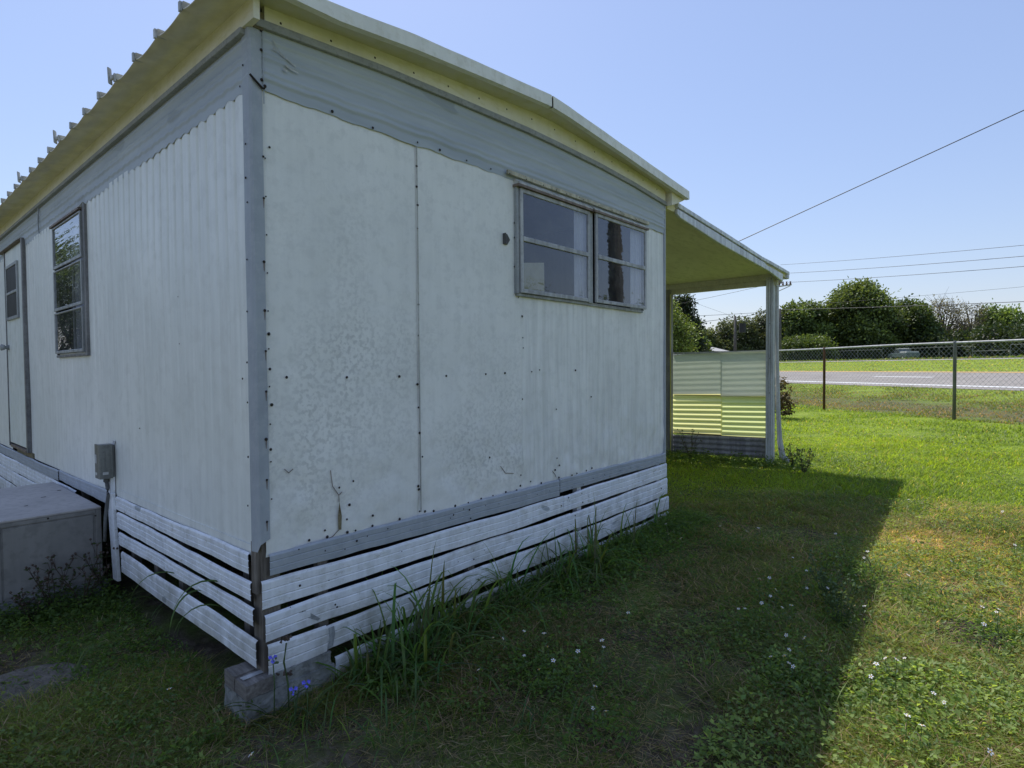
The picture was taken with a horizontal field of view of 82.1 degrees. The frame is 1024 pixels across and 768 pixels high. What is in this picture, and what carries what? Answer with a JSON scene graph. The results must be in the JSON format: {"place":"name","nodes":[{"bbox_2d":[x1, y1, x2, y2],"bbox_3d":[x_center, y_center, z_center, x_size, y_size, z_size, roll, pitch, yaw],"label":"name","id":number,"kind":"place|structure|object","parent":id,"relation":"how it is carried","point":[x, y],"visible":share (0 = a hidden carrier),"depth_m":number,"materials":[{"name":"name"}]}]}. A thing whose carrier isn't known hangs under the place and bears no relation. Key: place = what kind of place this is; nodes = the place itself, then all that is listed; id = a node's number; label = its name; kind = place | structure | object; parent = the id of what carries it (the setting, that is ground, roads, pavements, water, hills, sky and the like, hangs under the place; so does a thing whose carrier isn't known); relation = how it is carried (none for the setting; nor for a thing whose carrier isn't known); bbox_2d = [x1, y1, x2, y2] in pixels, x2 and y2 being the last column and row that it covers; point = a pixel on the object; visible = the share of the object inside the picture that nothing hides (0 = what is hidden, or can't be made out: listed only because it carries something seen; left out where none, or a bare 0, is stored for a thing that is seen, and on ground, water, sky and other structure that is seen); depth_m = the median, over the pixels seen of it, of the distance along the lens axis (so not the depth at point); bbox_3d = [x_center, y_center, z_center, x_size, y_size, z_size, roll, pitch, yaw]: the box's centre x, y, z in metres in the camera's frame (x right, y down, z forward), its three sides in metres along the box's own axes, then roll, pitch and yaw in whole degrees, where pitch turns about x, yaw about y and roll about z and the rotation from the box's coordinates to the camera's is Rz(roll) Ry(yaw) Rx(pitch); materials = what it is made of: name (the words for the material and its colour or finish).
{"place":"outdoors","nodes":[
{"label":"outdoors","id":0,"kind":"place"},
{"bbox_2d":[0,355,1023,767],"bbox_3d":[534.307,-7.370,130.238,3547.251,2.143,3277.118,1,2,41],"label":"ground","id":1,"kind":"structure","parent":0,"point":[192,635],"depth_m":3.09,"materials":[{"name":"green plant"}]},
{"bbox_2d":[9,576,48,624],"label":"weed plant","id":2,"kind":"object","parent":1,"relation":"on","point":[30,612],"visible":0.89,"depth_m":3.40,"materials":[{"name":"green plant"}]},
{"bbox_2d":[0,662,91,715],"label":"bare soil","id":3,"kind":"structure","parent":1,"relation":"on","point":[44,679],"depth_m":2.79,"materials":[{"name":"brown soil"}]},
{"bbox_2d":[0,577,107,620],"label":"concrete pad","id":4,"kind":"object","parent":1,"relation":"on","point":[4,608],"visible":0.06,"depth_m":3.63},
{"bbox_2d":[0,482,102,602],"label":"cooling unit cabinet","id":5,"kind":"object","parent":4,"relation":"on","point":[39,523],"visible":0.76,"depth_m":3.69,"materials":[{"name":"grey metal"}]},
{"bbox_2d":[11,645,135,698],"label":"grass clump","id":6,"kind":"object","parent":1,"relation":"on","point":[78,662],"visible":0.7,"depth_m":2.81,"materials":[{"name":"green plant"}]},
{"bbox_2d":[77,529,130,592],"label":"weed plant","id":7,"kind":"object","parent":1,"relation":"on","point":[106,555],"visible":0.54,"depth_m":3.81,"materials":[{"name":"green plant"}]},
{"bbox_2d":[128,571,174,605],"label":"long stalk","id":8,"kind":"object","parent":1,"relation":"on","point":[155,573],"visible":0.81,"depth_m":3.07,"materials":[{"name":"green plant"}]},
{"bbox_2d":[115,572,200,636],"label":"grass clump","id":9,"kind":"object","parent":1,"relation":"on","point":[165,604],"visible":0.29,"depth_m":3.53,"materials":[{"name":"green plant"}]},
{"bbox_2d":[165,687,177,711],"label":"wildflower","id":10,"kind":"object","parent":1,"relation":"on","point":[170,700],"visible":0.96,"depth_m":2.48,"materials":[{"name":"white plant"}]},
{"bbox_2d":[169,590,200,631],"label":"long stalk","id":11,"kind":"object","parent":1,"relation":"on","point":[183,597],"visible":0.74,"depth_m":2.78,"materials":[{"name":"green plant"}]},
{"bbox_2d":[170,579,217,622],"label":"long stalk","id":12,"kind":"object","parent":1,"relation":"on","point":[196,584],"visible":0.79,"depth_m":2.68,"materials":[{"name":"green plant"}]},
{"bbox_2d":[172,604,223,638],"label":"long stalk","id":13,"kind":"object","parent":1,"relation":"on","point":[197,607],"visible":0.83,"depth_m":2.72,"materials":[{"name":"green plant"}]},
{"bbox_2d":[211,655,332,727],"bbox_3d":[-0.986,1.271,2.380,0.486,0.275,0.178,-1,2,-13],"label":"blue flower","id":14,"kind":"object","parent":1,"relation":"on","point":[273,662],"visible":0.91,"depth_m":2.44,"materials":[{"name":"green plant"}]},
{"bbox_2d":[225,650,334,726],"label":"concrete pier","id":15,"kind":"structure","parent":1,"relation":"on","point":[311,670],"depth_m":2.53,"materials":[{"name":"grey concrete"}]},
{"bbox_2d":[224,661,273,700],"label":"timber block","id":16,"kind":"structure","parent":15,"relation":"on","point":[246,680],"depth_m":2.47,"materials":[{"name":"wood"}]},
{"bbox_2d":[275,634,292,714],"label":"dry seed stalk","id":17,"kind":"object","parent":1,"relation":"on","point":[287,638],"visible":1,"depth_m":2.48,"materials":[{"name":"plant"}]},
{"bbox_2d":[263,686,321,729],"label":"blue flower","id":18,"kind":"object","parent":1,"relation":"on","point":[293,692],"visible":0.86,"depth_m":2.40,"materials":[{"name":"green plant"}]},
{"bbox_2d":[284,680,335,738],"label":"blue flower","id":19,"kind":"object","parent":1,"relation":"on","point":[306,689],"visible":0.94,"depth_m":2.42,"materials":[{"name":"green plant"}]},
{"bbox_2d":[0,0,688,678],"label":"mobile home","id":20,"kind":"object","parent":1,"relation":"on","point":[328,306],"visible":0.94,"depth_m":3.16,"materials":[{"name":"white metal"}]},
{"bbox_2d":[0,237,31,452],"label":"door","id":21,"kind":"structure","parent":20,"relation":"in","point":[15,283],"depth_m":5.65,"materials":[{"name":"metal"}]},
{"bbox_2d":[49,202,90,357],"bbox_3d":[-3.264,-0.730,4.365,0.908,1.075,0.085,1,2,41],"label":"window","id":22,"kind":"structure","parent":20,"relation":"in","point":[79,256],"depth_m":4.37,"materials":[{"name":"metal"}]},
{"bbox_2d":[94,441,114,541],"bbox_3d":[-2.605,0.692,3.772,0.115,0.656,0.090,1,2,41],"label":"electrical box","id":23,"kind":"object","parent":20,"relation":"attached to","point":[104,463],"visible":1,"depth_m":3.74,"materials":[{"name":"grey metal"}]},
{"bbox_2d":[506,169,648,312],"bbox_3d":[0.555,-0.949,4.258,0.084,0.760,1.773,1,2,41],"label":"window","id":24,"kind":"structure","parent":20,"relation":"in","point":[531,274],"depth_m":4.19,"materials":[{"name":"metal"}]},
{"bbox_2d":[666,203,789,463],"bbox_3d":[-0.054,-0.300,8.812,7.133,2.840,3.450,1,2,41],"label":"porch awning","id":25,"kind":"object","parent":20,"relation":"attached to","point":[721,402],"visible":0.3,"depth_m":7.91,"materials":[{"name":"white metal"}]},
{"bbox_2d":[308,603,417,709],"bbox_3d":[-0.681,1.236,2.687,0.477,0.459,0.564,-1,2,-19],"label":"grass clump","id":26,"kind":"object","parent":1,"relation":"on","point":[366,666],"visible":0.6,"depth_m":2.69,"materials":[{"name":"green plant"}]},
{"bbox_2d":[336,644,473,714],"bbox_3d":[-0.484,1.303,2.548,0.590,0.262,0.509,0,2,18],"label":"grass clump","id":27,"kind":"object","parent":1,"relation":"on","point":[416,686],"visible":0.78,"depth_m":2.58,"materials":[{"name":"green plant"}]},
{"bbox_2d":[316,539,521,720],"bbox_3d":[-0.453,1.172,2.871,1.068,0.690,1.094,0,2,17],"label":"grass clump","id":28,"kind":"object","parent":1,"relation":"on","point":[426,634],"visible":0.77,"depth_m":2.83,"materials":[{"name":"green plant"}]},
{"bbox_2d":[390,579,522,672],"bbox_3d":[-0.280,1.209,3.007,0.755,0.442,0.675,-1,2,-7],"label":"grass clump","id":29,"kind":"object","parent":1,"relation":"on","point":[475,627],"visible":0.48,"depth_m":2.94,"materials":[{"name":"green plant"}]},
{"bbox_2d":[403,557,549,659],"bbox_3d":[-0.319,1.151,3.197,0.847,0.579,0.875,1,2,41],"label":"grass clump","id":30,"kind":"object","parent":1,"relation":"on","point":[462,607],"visible":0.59,"depth_m":3.13,"materials":[{"name":"green plant"}]},
{"bbox_2d":[474,669,484,704],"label":"wildflower","id":31,"kind":"object","parent":1,"relation":"on","point":[477,687],"visible":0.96,"depth_m":2.49,"materials":[{"name":"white plant"}]},
{"bbox_2d":[0,430,1023,767],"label":"ground weeds","id":32,"kind":"object","parent":1,"relation":"on","point":[108,598],"visible":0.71,"depth_m":2.80,"materials":[{"name":"green plant"}]},
{"bbox_2d":[24,552,80,610],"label":"weed plant","id":33,"kind":"object","parent":32,"relation":"on","point":[45,593],"visible":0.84,"depth_m":3.58,"materials":[{"name":"green plant"}]},
{"bbox_2d":[45,538,109,606],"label":"weed plant","id":34,"kind":"object","parent":32,"relation":"on","point":[100,569],"visible":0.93,"depth_m":3.59,"materials":[{"name":"green plant"}]},
{"bbox_2d":[590,685,600,721],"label":"wildflower","id":35,"kind":"object","parent":32,"relation":"on","point":[594,702],"visible":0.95,"depth_m":2.29,"materials":[{"name":"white plant"}]},
{"bbox_2d":[798,636,808,663],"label":"wildflower","id":36,"kind":"object","parent":32,"relation":"on","point":[804,648],"visible":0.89,"depth_m":2.66,"materials":[{"name":"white plant"}]},
{"bbox_2d":[872,662,882,698],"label":"wildflower","id":37,"kind":"object","parent":32,"relation":"on","point":[875,663],"visible":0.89,"depth_m":2.41,"materials":[{"name":"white plant"}]},
{"bbox_2d":[1011,610,1020,634],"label":"wildflower","id":38,"kind":"object","parent":32,"relation":"on","point":[1016,623],"visible":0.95,"depth_m":2.83,"materials":[{"name":"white plant"}]},
{"bbox_2d":[0,491,1023,767],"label":"dry thatch","id":39,"kind":"object","parent":1,"relation":"on","point":[656,611],"visible":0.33,"depth_m":2.71,"materials":[{"name":"brown plant"}]},
{"bbox_2d":[460,530,573,637],"bbox_3d":[0.005,1.165,3.495,0.811,0.557,0.964,0,2,4],"label":"grass clump","id":40,"kind":"object","parent":1,"relation":"on","point":[509,574],"visible":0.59,"depth_m":3.49,"materials":[{"name":"green plant"}]},
{"bbox_2d":[549,658,556,700],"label":"wildflower","id":41,"kind":"object","parent":1,"relation":"on","point":[553,661],"visible":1,"depth_m":2.51,"materials":[{"name":"white plant"}]},
{"bbox_2d":[507,532,621,594],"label":"grass clump","id":42,"kind":"object","parent":1,"relation":"on","point":[556,577],"visible":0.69,"depth_m":3.77,"materials":[{"name":"green plant"}]},
{"bbox_2d":[530,499,650,602],"bbox_3d":[0.535,1.111,4.064,0.914,0.645,0.864,0,2,31],"label":"grass clump","id":43,"kind":"object","parent":1,"relation":"on","point":[596,558],"visible":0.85,"depth_m":4.01,"materials":[{"name":"green plant"}]},
{"bbox_2d":[586,499,665,558],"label":"grass clump","id":44,"kind":"object","parent":1,"relation":"on","point":[634,535],"visible":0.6,"depth_m":4.47,"materials":[{"name":"green plant"}]},
{"bbox_2d":[611,480,709,534],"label":"grass clump","id":45,"kind":"object","parent":1,"relation":"on","point":[664,522],"visible":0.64,"depth_m":4.87,"materials":[{"name":"green plant"}]},
{"bbox_2d":[673,296,703,354],"bbox_3d":[8.710,-2.553,34.894,5.048,5.805,4.981,0,2,14],"label":"tree","id":46,"kind":"object","parent":1,"relation":"on","point":[682,338],"visible":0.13,"depth_m":33.77,"materials":[{"name":"green plant"}]},
{"bbox_2d":[677,429,701,457],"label":"weed plant","id":47,"kind":"object","parent":1,"relation":"on","point":[689,453],"visible":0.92,"depth_m":8.21,"materials":[{"name":"green plant"}]},
{"bbox_2d":[673,294,711,351],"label":"tree","id":48,"kind":"object","parent":1,"relation":"on","point":[686,308],"visible":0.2,"depth_m":60.06,"materials":[{"name":"green plant"}]},
{"bbox_2d":[702,336,713,350],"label":"tree","id":49,"kind":"object","parent":1,"relation":"on","point":[709,342],"visible":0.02,"depth_m":69.45,"materials":[{"name":"green plant"}]},
{"bbox_2d":[701,325,724,347],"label":"tree","id":50,"kind":"object","parent":1,"relation":"on","point":[710,333],"visible":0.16,"depth_m":94.84,"materials":[{"name":"green plant"}]},
{"bbox_2d":[711,347,726,350],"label":"distant house","id":51,"kind":"structure","parent":1,"relation":"on","point":[715,349],"depth_m":78.08,"materials":[{"name":"white"}]},
{"bbox_2d":[712,312,765,350],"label":"tree","id":52,"kind":"object","parent":1,"relation":"on","point":[748,339],"visible":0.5,"depth_m":94.99,"materials":[{"name":"green plant"}]},
{"bbox_2d":[734,316,745,350],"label":"utility pole","id":53,"kind":"object","parent":1,"relation":"on","point":[742,327],"visible":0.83,"depth_m":74.72,"materials":[{"name":"wood"}]},
{"bbox_2d":[750,306,797,359],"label":"tree","id":54,"kind":"object","parent":1,"relation":"on","point":[761,320],"visible":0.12,"depth_m":97.27,"materials":[{"name":"green plant"}]},
{"bbox_2d":[779,309,781,360],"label":"utility pole","id":55,"kind":"object","parent":1,"relation":"on","point":[780,347],"visible":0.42,"depth_m":74.84,"materials":[{"name":"wood"}]},
{"bbox_2d":[786,301,1023,309],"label":"overhead wire","id":56,"kind":"object","parent":55,"relation":"attached to","point":[901,306],"visible":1,"depth_m":58.52,"materials":[{"name":"black metal"}]},
{"bbox_2d":[779,281,791,290],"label":"utility pole","id":57,"kind":"object","parent":1,"relation":"on","point":[787,284],"visible":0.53,"depth_m":54.41,"materials":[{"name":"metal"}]},
{"bbox_2d":[781,654,790,690],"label":"wildflower","id":58,"kind":"object","parent":1,"relation":"on","point":[783,672],"visible":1,"depth_m":2.47,"materials":[{"name":"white plant"}]},
{"bbox_2d":[775,376,798,415],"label":"shrub","id":59,"kind":"object","parent":1,"relation":"on","point":[788,403],"visible":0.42,"depth_m":12.77,"materials":[{"name":"green plant"}]},
{"bbox_2d":[778,444,802,464],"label":"weed plant","id":60,"kind":"object","parent":1,"relation":"on","point":[791,460],"visible":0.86,"depth_m":7.37,"materials":[{"name":"green plant"}]},
{"bbox_2d":[795,447,815,473],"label":"weed plant","id":61,"kind":"object","parent":1,"relation":"on","point":[807,461],"visible":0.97,"depth_m":6.90,"materials":[{"name":"green plant"}]},
{"bbox_2d":[779,297,841,357],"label":"tree","id":62,"kind":"object","parent":1,"relation":"on","point":[811,319],"visible":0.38,"depth_m":93.09,"materials":[{"name":"green plant"}]},
{"bbox_2d":[782,332,839,360],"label":"tree","id":63,"kind":"object","parent":1,"relation":"on","point":[810,341],"visible":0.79,"depth_m":87.13,"materials":[{"name":"green plant"}]},
{"bbox_2d":[807,549,849,605],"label":"weed plant","id":64,"kind":"object","parent":1,"relation":"on","point":[820,574],"visible":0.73,"depth_m":3.25,"materials":[{"name":"green plant"}]},
{"bbox_2d":[823,578,862,628],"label":"weed plant","id":65,"kind":"object","parent":1,"relation":"on","point":[841,594],"visible":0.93,"depth_m":2.99,"materials":[{"name":"green plant"}]},
{"bbox_2d":[677,337,1023,423],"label":"chain link fence","id":66,"kind":"object","parent":1,"relation":"on","point":[954,372],"visible":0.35,"depth_m":12.13,"materials":[{"name":"metal"}]},
{"bbox_2d":[823,276,914,359],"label":"tree","id":67,"kind":"object","parent":1,"relation":"on","point":[862,326],"visible":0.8,"depth_m":91.27,"materials":[{"name":"green plant"}]},
{"bbox_2d":[863,674,876,711],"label":"wildflower","id":68,"kind":"object","parent":1,"relation":"on","point":[871,676],"visible":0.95,"depth_m":2.28,"materials":[{"name":"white plant"}]},
{"bbox_2d":[837,553,904,584],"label":"grass clump","id":69,"kind":"object","parent":1,"relation":"on","point":[877,561],"visible":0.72,"depth_m":3.74,"materials":[{"name":"green plant"}]},
{"bbox_2d":[890,658,902,693],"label":"wildflower","id":70,"kind":"object","parent":1,"relation":"on","point":[895,677],"visible":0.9,"depth_m":2.37,"materials":[{"name":"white plant"}]},
{"bbox_2d":[887,348,919,358],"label":"car","id":71,"kind":"object","parent":1,"relation":"on","point":[901,353],"visible":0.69,"depth_m":82.45,"materials":[{"name":"grey paint"}]},
{"bbox_2d":[899,713,912,745],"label":"wildflower","id":72,"kind":"object","parent":1,"relation":"on","point":[907,715],"visible":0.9,"depth_m":2.06,"materials":[{"name":"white plant"}]},
{"bbox_2d":[902,537,929,544],"bbox_3d":[3.022,1.181,4.392,0.100,0.032,0.200,2,0,1],"label":"buried brick","id":73,"kind":"object","parent":1,"relation":"on","point":[913,539],"visible":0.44,"depth_m":4.37,"materials":[{"name":"beige brick"}]},
{"bbox_2d":[828,344,1017,359],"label":"fence","id":74,"kind":"object","parent":1,"relation":"on","point":[939,350],"visible":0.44,"depth_m":67.09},
{"bbox_2d":[887,293,960,358],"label":"tree","id":75,"kind":"object","parent":1,"relation":"on","point":[922,318],"visible":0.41,"depth_m":92.32,"materials":[{"name":"green plant"}]},
{"bbox_2d":[898,331,950,356],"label":"shrub","id":76,"kind":"object","parent":1,"relation":"on","point":[922,342],"visible":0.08,"depth_m":92.61,"materials":[{"name":"green plant"}]},
{"bbox_2d":[903,326,978,358],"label":"shrub","id":77,"kind":"object","parent":1,"relation":"on","point":[948,348],"visible":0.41,"depth_m":88.34,"materials":[{"name":"green plant"}]},
{"bbox_2d":[925,287,982,335],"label":"tree","id":78,"kind":"object","parent":1,"relation":"on","point":[953,311],"visible":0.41,"depth_m":94.49,"materials":[{"name":"grey plant"}]},
{"bbox_2d":[947,302,990,330],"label":"tree","id":79,"kind":"object","parent":1,"relation":"on","point":[979,316],"visible":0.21,"depth_m":95.63,"materials":[{"name":"grey plant"}]},
{"bbox_2d":[925,511,1019,533],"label":"grass clump","id":80,"kind":"object","parent":1,"relation":"on","point":[967,530],"visible":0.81,"depth_m":4.56,"materials":[{"name":"green plant"}]},
{"bbox_2d":[937,618,1011,660],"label":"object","id":81,"kind":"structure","parent":1,"relation":"on","point":[992,640],"depth_m":2.89,"materials":[{"name":"green plant"}]},
{"bbox_2d":[962,333,993,356],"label":"tree","id":82,"kind":"object","parent":1,"relation":"on","point":[973,347],"visible":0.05,"depth_m":84.80,"materials":[{"name":"green plant"}]},
{"bbox_2d":[987,748,993,767],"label":"wildflower","id":83,"kind":"object","parent":1,"relation":"on","point":[989,751],"visible":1,"depth_m":1.80,"materials":[{"name":"white plant"}]},
{"bbox_2d":[962,319,1023,356],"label":"shrub","id":84,"kind":"object","parent":1,"relation":"on","point":[992,330],"visible":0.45,"depth_m":80.30,"materials":[{"name":"green plant"}]},
{"bbox_2d":[974,298,1023,333],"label":"tree","id":85,"kind":"object","parent":1,"relation":"on","point":[1007,315],"visible":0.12,"depth_m":94.69,"materials":[{"name":"green plant"}]},
{"bbox_2d":[990,324,1023,356],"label":"shrub","id":86,"kind":"object","parent":1,"relation":"on","point":[1020,335],"visible":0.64,"depth_m":75.38,"materials":[{"name":"green plant"}]},
{"bbox_2d":[0,0,1023,335],"label":"sky","id":87,"kind":"structure","parent":0,"point":[767,112],"materials":[{"name":"blue"}]},
{"bbox_2d":[740,110,1023,240],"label":"overhead wire","id":88,"kind":"object","parent":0,"point":[887,172],"visible":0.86,"depth_m":7.71,"materials":[{"name":"black metal"}]},
{"bbox_2d":[779,371,1023,390],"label":"road","id":89,"kind":"structure","parent":0,"point":[962,377],"depth_m":24.67,"materials":[{"name":"grey asphalt"}]},
{"bbox_2d":[781,380,1023,387],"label":"road edge line","id":90,"kind":"object","parent":89,"relation":"on","point":[917,384],"visible":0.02,"depth_m":21.42,"materials":[{"name":"white paint"}]},
{"bbox_2d":[801,371,1022,372],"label":"road median line","id":91,"kind":"object","parent":89,"relation":"on","point":[889,371],"visible":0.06,"depth_m":32.34,"materials":[{"name":"white paint"}]},
{"bbox_2d":[779,358,1023,362],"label":"road","id":92,"kind":"structure","parent":0,"point":[916,359],"depth_m":47.06,"materials":[{"name":"grey asphalt"}]},
{"bbox_2d":[783,245,1022,264],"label":"overhead wire","id":93,"kind":"object","parent":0,"point":[908,255],"visible":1,"depth_m":54.10,"materials":[{"name":"black metal"}]},
{"bbox_2d":[793,287,1015,305],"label":"overhead wire","id":94,"kind":"object","parent":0,"point":[911,296],"visible":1,"depth_m":63.43,"materials":[{"name":"black metal"}]},
{"bbox_2d":[798,256,1022,272],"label":"overhead wire","id":95,"kind":"object","parent":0,"point":[919,264],"visible":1,"depth_m":53.12,"materials":[{"name":"black metal"}]},
{"bbox_2d":[802,266,1023,281],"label":"overhead wire","id":96,"kind":"object","parent":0,"point":[918,274],"visible":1,"depth_m":53.42,"materials":[{"name":"black metal"}]}
]}

